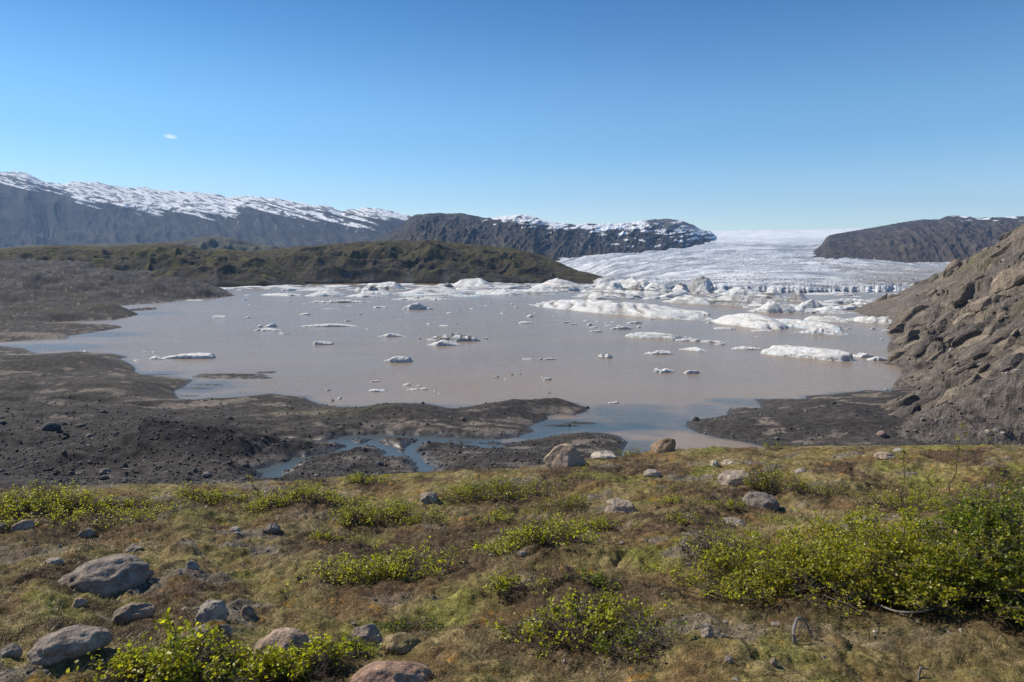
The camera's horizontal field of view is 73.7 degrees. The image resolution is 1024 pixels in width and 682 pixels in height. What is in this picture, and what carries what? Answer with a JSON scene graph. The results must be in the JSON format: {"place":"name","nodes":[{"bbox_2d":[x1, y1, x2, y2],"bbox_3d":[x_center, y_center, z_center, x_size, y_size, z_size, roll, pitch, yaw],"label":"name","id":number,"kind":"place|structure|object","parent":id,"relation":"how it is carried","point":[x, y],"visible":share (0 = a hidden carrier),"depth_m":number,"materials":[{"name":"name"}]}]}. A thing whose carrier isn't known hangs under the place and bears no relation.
{"place":"outdoors","nodes":[
{"label":"outdoors","id":0,"kind":"place"},
{"bbox_2d":[6,236,289,251],"bbox_3d":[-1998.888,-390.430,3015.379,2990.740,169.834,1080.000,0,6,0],"label":"hill","id":1,"kind":"structure","parent":0,"point":[212,242],"depth_m":3142.22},
{"bbox_2d":[0,243,306,286],"bbox_3d":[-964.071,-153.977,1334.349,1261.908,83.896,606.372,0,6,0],"label":"hill","id":2,"kind":"structure","parent":0,"point":[225,268],"depth_m":1199.57,"materials":[{"name":"plant"}]},
{"bbox_2d":[0,171,410,248],"bbox_3d":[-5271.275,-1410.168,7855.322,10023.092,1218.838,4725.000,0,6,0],"label":"mountain","id":3,"kind":"structure","parent":0,"point":[35,210],"depth_m":7234.22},
{"bbox_2d":[247,239,602,283],"bbox_3d":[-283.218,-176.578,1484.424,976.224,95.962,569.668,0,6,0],"label":"hill","id":4,"kind":"structure","parent":0,"point":[433,261],"depth_m":1321.35,"materials":[{"name":"plant"}]},
{"bbox_2d":[0,283,904,477],"bbox_3d":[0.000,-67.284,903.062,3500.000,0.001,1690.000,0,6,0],"label":"lake water","id":5,"kind":"structure","parent":0,"point":[349,365],"depth_m":242.31,"materials":[{"name":"liquid"}]},
{"bbox_2d":[163,353,215,358],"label":"iceberg","id":6,"kind":"object","parent":5,"relation":"on","point":[196,356],"visible":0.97,"depth_m":236.97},
{"bbox_2d":[305,290,348,295],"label":"iceberg","id":7,"kind":"object","parent":5,"relation":"on","point":[326,293],"visible":0.98,"depth_m":724.99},
{"bbox_2d":[308,299,367,302],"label":"iceberg","id":8,"kind":"object","parent":5,"relation":"on","point":[336,301],"visible":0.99,"depth_m":597.93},
{"bbox_2d":[376,282,408,289],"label":"iceberg","id":9,"kind":"object","parent":5,"relation":"on","point":[388,286],"visible":0.96,"depth_m":925.19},
{"bbox_2d":[384,356,411,362],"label":"iceberg","id":10,"kind":"object","parent":5,"relation":"on","point":[399,359],"visible":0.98,"depth_m":227.72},
{"bbox_2d":[403,302,432,309],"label":"iceberg","id":11,"kind":"object","parent":5,"relation":"on","point":[417,306],"visible":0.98,"depth_m":502.22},
{"bbox_2d":[392,285,469,293],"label":"iceberg","id":12,"kind":"object","parent":5,"relation":"on","point":[432,289],"visible":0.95,"depth_m":764.15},
{"bbox_2d":[400,293,484,296],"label":"iceberg","id":13,"kind":"object","parent":5,"relation":"on","point":[444,295],"visible":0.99,"depth_m":711.39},
{"bbox_2d":[427,333,480,341],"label":"iceberg","id":14,"kind":"object","parent":5,"relation":"on","point":[455,337],"visible":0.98,"depth_m":292.03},
{"bbox_2d":[452,278,494,287],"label":"iceberg","id":15,"kind":"object","parent":5,"relation":"on","point":[478,282],"visible":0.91,"depth_m":1032.14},
{"bbox_2d":[475,289,524,294],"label":"iceberg","id":16,"kind":"object","parent":5,"relation":"on","point":[500,292],"visible":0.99,"depth_m":755.26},
{"bbox_2d":[513,286,565,294],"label":"iceberg","id":17,"kind":"object","parent":5,"relation":"on","point":[543,290],"visible":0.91,"depth_m":777.59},
{"bbox_2d":[532,278,586,289],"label":"iceberg","id":18,"kind":"object","parent":5,"relation":"on","point":[555,282],"visible":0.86,"depth_m":921.12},
{"bbox_2d":[571,289,639,298],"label":"iceberg","id":19,"kind":"object","parent":5,"relation":"on","point":[599,292],"visible":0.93,"depth_m":681.51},
{"bbox_2d":[581,282,629,291],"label":"iceberg","id":20,"kind":"object","parent":5,"relation":"on","point":[614,286],"visible":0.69,"depth_m":817.51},
{"bbox_2d":[530,299,714,320],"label":"iceberg","id":21,"kind":"object","parent":5,"relation":"on","point":[628,308],"visible":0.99,"depth_m":456.38,"materials":[{"name":"ice"}]},
{"bbox_2d":[617,277,649,287],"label":"iceberg","id":22,"kind":"object","parent":5,"relation":"on","point":[630,282],"visible":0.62,"depth_m":863.06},
{"bbox_2d":[615,285,672,295],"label":"iceberg","id":23,"kind":"object","parent":5,"relation":"on","point":[643,291],"visible":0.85,"depth_m":733.59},
{"bbox_2d":[626,332,692,339],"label":"iceberg","id":24,"kind":"object","parent":5,"relation":"on","point":[651,335],"visible":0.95,"depth_m":302.47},
{"bbox_2d":[661,294,710,304],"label":"iceberg","id":25,"kind":"object","parent":5,"relation":"on","point":[686,299],"visible":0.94,"depth_m":582.60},
{"bbox_2d":[688,276,715,291],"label":"iceberg","id":26,"kind":"object","parent":5,"relation":"on","point":[695,284],"visible":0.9,"depth_m":834.66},
{"bbox_2d":[706,295,772,305],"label":"iceberg","id":27,"kind":"object","parent":5,"relation":"on","point":[739,300],"visible":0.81,"depth_m":556.44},
{"bbox_2d":[718,287,762,295],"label":"iceberg","id":28,"kind":"object","parent":5,"relation":"on","point":[741,291],"visible":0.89,"depth_m":739.38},
{"bbox_2d":[712,313,788,328],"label":"iceberg","id":29,"kind":"object","parent":5,"relation":"on","point":[754,320],"visible":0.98,"depth_m":362.64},
{"bbox_2d":[754,290,787,299],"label":"iceberg","id":30,"kind":"object","parent":5,"relation":"on","point":[773,294],"visible":0.86,"depth_m":655.21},
{"bbox_2d":[749,301,799,312],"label":"iceberg","id":31,"kind":"object","parent":5,"relation":"on","point":[772,307],"visible":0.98,"depth_m":469.78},
{"bbox_2d":[761,345,852,360],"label":"iceberg","id":32,"kind":"object","parent":5,"relation":"on","point":[811,352],"visible":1,"depth_m":239.24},
{"bbox_2d":[775,318,841,331],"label":"iceberg","id":33,"kind":"object","parent":5,"relation":"on","point":[799,323],"visible":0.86,"depth_m":354.02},
{"bbox_2d":[795,299,822,308],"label":"iceberg","id":34,"kind":"object","parent":5,"relation":"on","point":[811,303],"visible":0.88,"depth_m":512.57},
{"bbox_2d":[794,327,848,334],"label":"iceberg","id":35,"kind":"object","parent":5,"relation":"on","point":[822,330],"visible":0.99,"depth_m":321.16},
{"bbox_2d":[794,306,856,313],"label":"iceberg","id":36,"kind":"object","parent":5,"relation":"on","point":[824,310],"visible":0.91,"depth_m":462.86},
{"bbox_2d":[804,315,849,322],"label":"iceberg","id":37,"kind":"object","parent":5,"relation":"on","point":[826,318],"visible":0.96,"depth_m":395.67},
{"bbox_2d":[824,298,873,303],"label":"iceberg","id":38,"kind":"object","parent":5,"relation":"on","point":[842,301],"visible":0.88,"depth_m":577.85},
{"bbox_2d":[832,301,866,309],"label":"iceberg","id":39,"kind":"object","parent":5,"relation":"on","point":[854,305],"visible":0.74,"depth_m":500.48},
{"bbox_2d":[846,316,894,323],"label":"iceberg","id":40,"kind":"object","parent":5,"relation":"on","point":[872,319],"visible":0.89,"depth_m":383.07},
{"bbox_2d":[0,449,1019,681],"bbox_3d":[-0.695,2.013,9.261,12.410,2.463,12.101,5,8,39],"label":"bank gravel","id":41,"kind":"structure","parent":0,"point":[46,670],"depth_m":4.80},
{"bbox_2d":[0,258,1023,681],"bbox_3d":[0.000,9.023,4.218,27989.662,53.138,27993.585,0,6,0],"label":"ground","id":42,"kind":"structure","parent":0,"point":[40,300],"depth_m":8.61,"materials":[{"name":"soil"}]},
{"bbox_2d":[0,643,22,658],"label":"boulder","id":43,"kind":"object","parent":42,"relation":"on","point":[15,650],"visible":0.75,"depth_m":3.67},
{"bbox_2d":[11,520,35,531],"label":"boulder","id":44,"kind":"object","parent":42,"relation":"on","point":[22,524],"visible":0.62,"depth_m":6.88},
{"bbox_2d":[0,496,62,520],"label":"shrub","id":45,"kind":"object","parent":42,"relation":"on","point":[16,513],"visible":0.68,"depth_m":7.31,"materials":[{"name":"green plant"}]},
{"bbox_2d":[0,478,120,514],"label":"shrub","id":46,"kind":"object","parent":42,"relation":"on","point":[69,502],"visible":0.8,"depth_m":7.75,"materials":[{"name":"green plant"}]},
{"bbox_2d":[27,625,112,665],"bbox_3d":[-2.332,1.607,3.610,0.384,0.185,0.221,-4,8,-34],"label":"boulder","id":47,"kind":"object","parent":42,"relation":"on","point":[64,643],"visible":0.9,"depth_m":3.54,"materials":[{"name":"stone"}]},
{"bbox_2d":[78,527,97,537],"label":"boulder","id":48,"kind":"object","parent":42,"relation":"on","point":[88,532],"visible":0.86,"depth_m":6.99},
{"bbox_2d":[0,496,193,533],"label":"shrub","id":49,"kind":"object","parent":42,"relation":"on","point":[54,516],"visible":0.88,"depth_m":7.46,"materials":[{"name":"green plant"}]},
{"bbox_2d":[58,554,154,597],"bbox_3d":[-3.317,1.974,5.527,0.756,0.402,0.455,-4,7,-32],"label":"boulder","id":50,"kind":"object","parent":42,"relation":"on","point":[106,576],"visible":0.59,"depth_m":5.46,"materials":[{"name":"stone"}]},
{"bbox_2d":[93,492,168,507],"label":"shrub","id":51,"kind":"object","parent":42,"relation":"on","point":[128,503],"visible":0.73,"depth_m":8.41,"materials":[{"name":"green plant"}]},
{"bbox_2d":[111,602,156,624],"bbox_3d":[-2.557,1.852,4.624,0.269,0.160,0.156,-4,7,-30],"label":"boulder","id":52,"kind":"object","parent":42,"relation":"on","point":[126,613],"visible":0.81,"depth_m":4.58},
{"bbox_2d":[152,607,195,681],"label":"shrub","id":53,"kind":"object","parent":42,"relation":"on","point":[169,621],"visible":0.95,"depth_m":3.36,"materials":[{"name":"green plant"}]},
{"bbox_2d":[61,622,295,681],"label":"shrub","id":54,"kind":"object","parent":42,"relation":"on","point":[136,664],"visible":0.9,"depth_m":3.49,"materials":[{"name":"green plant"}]},
{"bbox_2d":[195,599,228,623],"bbox_3d":[-1.996,1.816,4.543,0.214,0.190,0.169,-3,7,-25],"label":"boulder","id":55,"kind":"object","parent":42,"relation":"on","point":[209,609],"visible":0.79,"depth_m":4.50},
{"bbox_2d":[192,620,232,645],"bbox_3d":[-1.788,1.758,4.053,0.242,0.190,0.165,-3,7,-25],"label":"boulder","id":56,"kind":"object","parent":42,"relation":"on","point":[228,631],"visible":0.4,"depth_m":4.04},
{"bbox_2d":[171,479,276,504],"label":"shrub","id":57,"kind":"object","parent":42,"relation":"on","point":[211,494],"visible":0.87,"depth_m":9.56,"materials":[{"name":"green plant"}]},
{"bbox_2d":[240,605,254,617],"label":"boulder","id":58,"kind":"object","parent":42,"relation":"on","point":[247,610],"visible":0.82,"depth_m":4.87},
{"bbox_2d":[264,522,280,533],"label":"boulder","id":59,"kind":"object","parent":42,"relation":"on","point":[273,527],"visible":0.96,"depth_m":7.44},
{"bbox_2d":[252,627,309,667],"bbox_3d":[-1.356,1.861,4.037,0.336,0.314,0.247,-2,7,-20],"label":"boulder","id":60,"kind":"object","parent":42,"relation":"on","point":[284,636],"visible":0.33,"depth_m":3.99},
{"bbox_2d":[222,480,365,514],"bbox_3d":[-2.828,1.996,8.887,1.817,0.480,0.961,-1,6,-12],"label":"shrub","id":61,"kind":"object","parent":42,"relation":"on","point":[325,496],"visible":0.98,"depth_m":8.75,"materials":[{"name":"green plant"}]},
{"bbox_2d":[216,628,378,681],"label":"shrub","id":62,"kind":"object","parent":42,"relation":"on","point":[317,652],"visible":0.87,"depth_m":3.78,"materials":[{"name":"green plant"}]},
{"bbox_2d":[301,525,360,540],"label":"shrub","id":63,"kind":"object","parent":42,"relation":"on","point":[324,535],"visible":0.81,"depth_m":7.34,"materials":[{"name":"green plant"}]},
{"bbox_2d":[324,632,382,658],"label":"shrub","id":64,"kind":"object","parent":42,"relation":"on","point":[355,643],"visible":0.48,"depth_m":4.17,"materials":[{"name":"green plant"}]},
{"bbox_2d":[336,472,391,485],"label":"shrub","id":65,"kind":"object","parent":42,"relation":"on","point":[358,478],"visible":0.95,"depth_m":11.10,"materials":[{"name":"green plant"}]},
{"bbox_2d":[349,624,382,645],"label":"boulder","id":66,"kind":"object","parent":42,"relation":"on","point":[367,632],"visible":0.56,"depth_m":4.38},
{"bbox_2d":[279,536,470,594],"bbox_3d":[-1.230,1.963,5.915,1.748,0.481,0.996,-2,7,-15],"label":"shrub","id":67,"kind":"object","parent":42,"relation":"on","point":[398,565],"visible":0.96,"depth_m":5.83,"materials":[{"name":"green plant"}]},
{"bbox_2d":[329,497,440,527],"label":"shrub","id":68,"kind":"object","parent":42,"relation":"on","point":[395,512],"visible":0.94,"depth_m":8.20,"materials":[{"name":"green plant"}]},
{"bbox_2d":[351,661,432,681],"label":"boulder","id":69,"kind":"object","parent":42,"relation":"on","point":[390,671],"visible":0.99,"depth_m":3.51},
{"bbox_2d":[379,632,421,654],"bbox_3d":[-0.694,1.922,4.264,0.291,0.198,0.192,-1,6,-10],"label":"boulder","id":70,"kind":"object","parent":42,"relation":"on","point":[400,643],"visible":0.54,"depth_m":4.21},
{"bbox_2d":[381,606,443,632],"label":"shrub","id":71,"kind":"object","parent":42,"relation":"on","point":[404,621],"visible":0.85,"depth_m":4.60,"materials":[{"name":"green plant"}]},
{"bbox_2d":[394,509,456,525],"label":"shrub","id":72,"kind":"object","parent":42,"relation":"on","point":[444,520],"visible":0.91,"depth_m":8.09,"materials":[{"name":"green plant"}]},
{"bbox_2d":[420,492,437,503],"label":"boulder","id":73,"kind":"object","parent":42,"relation":"on","point":[428,497],"visible":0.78,"depth_m":9.16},
{"bbox_2d":[0,394,906,484],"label":"moraine gravel","id":74,"kind":"structure","parent":42,"relation":"on","point":[245,478],"depth_m":110.15,"materials":[{"name":"gravel"}]},
{"bbox_2d":[41,422,60,431],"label":"boulder","id":75,"kind":"object","parent":74,"relation":"on","point":[52,426],"visible":0.7,"depth_m":123.27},
{"bbox_2d":[468,505,526,526],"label":"shrub","id":76,"kind":"object","parent":42,"relation":"on","point":[509,517],"visible":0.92,"depth_m":7.95,"materials":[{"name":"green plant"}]},
{"bbox_2d":[431,471,574,502],"bbox_3d":[-0.164,2.051,9.539,2.133,0.481,1.201,0,6,0],"label":"shrub","id":77,"kind":"object","parent":42,"relation":"on","point":[465,492],"visible":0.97,"depth_m":9.46,"materials":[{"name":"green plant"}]},
{"bbox_2d":[0,451,1019,681],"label":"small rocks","id":78,"kind":"object","parent":42,"relation":"on","point":[837,678],"visible":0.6,"depth_m":4.71,"materials":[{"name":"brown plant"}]},
{"bbox_2d":[0,446,1023,681],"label":"heather","id":79,"kind":"object","parent":42,"relation":"on","point":[186,601],"visible":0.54,"depth_m":5.25,"materials":[{"name":"plant"}]},
{"bbox_2d":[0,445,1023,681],"bbox_3d":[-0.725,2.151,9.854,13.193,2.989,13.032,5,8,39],"label":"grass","id":80,"kind":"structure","parent":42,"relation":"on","point":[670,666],"depth_m":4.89,"materials":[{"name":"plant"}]},
{"bbox_2d":[478,570,553,598],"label":"shrub","id":81,"kind":"object","parent":42,"relation":"on","point":[499,581],"visible":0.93,"depth_m":5.14,"materials":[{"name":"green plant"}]},
{"bbox_2d":[467,510,610,555],"bbox_3d":[0.248,1.817,6.279,1.375,0.595,0.916,0,6,0],"label":"shrub","id":82,"kind":"object","parent":42,"relation":"on","point":[530,530],"visible":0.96,"depth_m":6.20,"materials":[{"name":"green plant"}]},
{"bbox_2d":[543,443,585,467],"bbox_3d":[0.938,2.087,12.075,0.730,0.573,0.488,3,7,26],"label":"boulder","id":83,"kind":"object","parent":42,"relation":"on","point":[565,454],"visible":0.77,"depth_m":11.93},
{"bbox_2d":[522,490,612,513],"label":"shrub","id":84,"kind":"object","parent":42,"relation":"on","point":[569,502],"visible":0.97,"depth_m":8.62,"materials":[{"name":"plant"}]},
{"bbox_2d":[483,581,694,663],"bbox_3d":[0.470,1.729,4.312,1.320,0.431,0.822,0,6,0],"label":"shrub","id":85,"kind":"object","parent":42,"relation":"on","point":[573,609],"visible":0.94,"depth_m":4.24,"materials":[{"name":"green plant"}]},
{"bbox_2d":[562,565,624,591],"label":"shrub","id":86,"kind":"object","parent":42,"relation":"on","point":[592,579],"visible":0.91,"depth_m":5.12,"materials":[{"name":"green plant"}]},
{"bbox_2d":[577,508,622,530],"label":"shrub","id":87,"kind":"object","parent":42,"relation":"on","point":[598,522],"visible":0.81,"depth_m":7.12,"materials":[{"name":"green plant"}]},
{"bbox_2d":[591,451,616,459],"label":"boulder","id":88,"kind":"object","parent":42,"relation":"on","point":[603,455],"visible":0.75,"depth_m":12.63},
{"bbox_2d":[604,498,636,513],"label":"boulder","id":89,"kind":"object","parent":42,"relation":"on","point":[616,505],"visible":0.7,"depth_m":8.00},
{"bbox_2d":[589,615,689,663],"bbox_3d":[0.737,1.677,3.845,0.494,0.300,0.452,-3,7,-28],"label":"shrub","id":90,"kind":"object","parent":42,"relation":"on","point":[628,638],"visible":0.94,"depth_m":3.83,"materials":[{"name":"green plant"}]},
{"bbox_2d":[651,438,675,452],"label":"boulder","id":91,"kind":"object","parent":42,"relation":"on","point":[665,445],"visible":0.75,"depth_m":12.82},
{"bbox_2d":[652,488,697,506],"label":"shrub","id":92,"kind":"object","parent":42,"relation":"on","point":[666,500],"visible":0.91,"depth_m":8.01,"materials":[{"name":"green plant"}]},
{"bbox_2d":[654,507,730,527],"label":"shrub","id":93,"kind":"object","parent":42,"relation":"on","point":[681,520],"visible":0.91,"depth_m":6.84,"materials":[{"name":"plant"}]},
{"bbox_2d":[669,520,761,566],"bbox_3d":[1.648,1.635,5.567,0.684,0.380,0.701,0,6,0],"label":"shrub","id":94,"kind":"object","parent":42,"relation":"on","point":[709,532],"visible":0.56,"depth_m":5.59,"materials":[{"name":"plant"}]},
{"bbox_2d":[700,493,752,510],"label":"shrub","id":95,"kind":"object","parent":42,"relation":"on","point":[730,502],"visible":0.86,"depth_m":7.85,"materials":[{"name":"plant"}]},
{"bbox_2d":[717,470,754,487],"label":"boulder","id":96,"kind":"object","parent":42,"relation":"on","point":[729,477],"visible":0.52,"depth_m":9.26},
{"bbox_2d":[742,491,779,510],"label":"boulder","id":97,"kind":"object","parent":42,"relation":"on","point":[763,499],"visible":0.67,"depth_m":8.12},
{"bbox_2d":[737,453,796,493],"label":"shrub","id":98,"kind":"object","parent":42,"relation":"on","point":[765,481],"visible":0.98,"depth_m":8.85,"materials":[{"name":"plant"}]},
{"bbox_2d":[644,523,907,615],"bbox_3d":[2.007,1.570,4.876,1.566,0.715,1.642,6,9,42],"label":"shrub","id":99,"kind":"object","parent":42,"relation":"on","point":[750,574],"visible":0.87,"depth_m":4.68,"materials":[{"name":"green plant"}]},
{"bbox_2d":[792,617,812,643],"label":"dead branch","id":100,"kind":"object","parent":42,"relation":"on","point":[794,641],"visible":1,"depth_m":3.83,"materials":[{"name":"grey wood"}]},
{"bbox_2d":[782,473,868,497],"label":"shrub","id":101,"kind":"object","parent":42,"relation":"on","point":[803,489],"visible":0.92,"depth_m":8.54,"materials":[{"name":"plant"}]},
{"bbox_2d":[745,487,1023,626],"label":"shrub","id":102,"kind":"object","parent":42,"relation":"on","point":[880,543],"visible":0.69,"depth_m":4.42,"materials":[{"name":"green plant"}]},
{"bbox_2d":[873,451,895,460],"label":"boulder","id":103,"kind":"object","parent":42,"relation":"on","point":[883,455],"visible":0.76,"depth_m":10.10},
{"bbox_2d":[850,483,955,509],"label":"shrub","id":104,"kind":"object","parent":42,"relation":"on","point":[917,501],"visible":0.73,"depth_m":7.72,"materials":[{"name":"plant"}]},
{"bbox_2d":[891,447,914,513],"bbox_3d":[3.997,1.447,6.983,0.261,0.737,0.196,-6,9,-44],"label":"sapling","id":105,"kind":"object","parent":42,"relation":"on","point":[902,465],"visible":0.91,"depth_m":6.97,"materials":[{"name":"plant"}]},
{"bbox_2d":[839,468,1023,625],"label":"shrub","id":106,"kind":"object","parent":42,"relation":"on","point":[1000,512],"visible":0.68,"depth_m":4.37,"materials":[{"name":"green plant"}]},
{"bbox_2d":[942,423,969,492],"bbox_3d":[5.325,1.428,8.209,0.207,0.910,0.289,-5,8,-37],"label":"sapling","id":107,"kind":"object","parent":42,"relation":"on","point":[953,461],"visible":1,"depth_m":8.21,"materials":[{"name":"plant"}]},
{"bbox_2d":[920,476,1023,514],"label":"shrub","id":108,"kind":"object","parent":42,"relation":"on","point":[997,500],"visible":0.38,"depth_m":7.06,"materials":[{"name":"plant"}]},
{"bbox_2d":[0,443,1023,681],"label":"dry grass","id":109,"kind":"structure","parent":0,"point":[466,645],"depth_m":4.82,"materials":[{"name":"plant"}]},
{"bbox_2d":[0,0,1023,230],"label":"sky","id":110,"kind":"structure","parent":0,"point":[708,115],"materials":[{"name":"blue"}]},
{"bbox_2d":[370,213,715,260],"bbox_3d":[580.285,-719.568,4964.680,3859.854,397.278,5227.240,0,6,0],"label":"mountain","id":111,"kind":"structure","parent":0,"point":[555,241],"depth_m":3726.30,"materials":[{"name":"stone"}]},
{"bbox_2d":[558,228,949,292],"bbox_3d":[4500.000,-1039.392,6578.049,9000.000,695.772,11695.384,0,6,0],"label":"glacier","id":112,"kind":"object","parent":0,"point":[780,261],"visible":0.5,"depth_m":1906.39,"materials":[{"name":"ice"}]},
{"bbox_2d":[813,215,1023,262],"bbox_3d":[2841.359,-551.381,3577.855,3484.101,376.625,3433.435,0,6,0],"label":"mountain","id":113,"kind":"structure","parent":0,"point":[949,238],"depth_m":3028.54,"materials":[{"name":"stone"}]},
{"bbox_2d":[854,224,1023,444],"bbox_3d":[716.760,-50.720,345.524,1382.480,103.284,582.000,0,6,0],"label":"rocky hillside","id":114,"kind":"structure","parent":0,"point":[984,340],"depth_m":203.15,"materials":[{"name":"stone"}]},
{"bbox_2d":[890,237,1023,443],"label":"scree","id":115,"kind":"structure","parent":114,"relation":"on","point":[1003,307],"depth_m":129.06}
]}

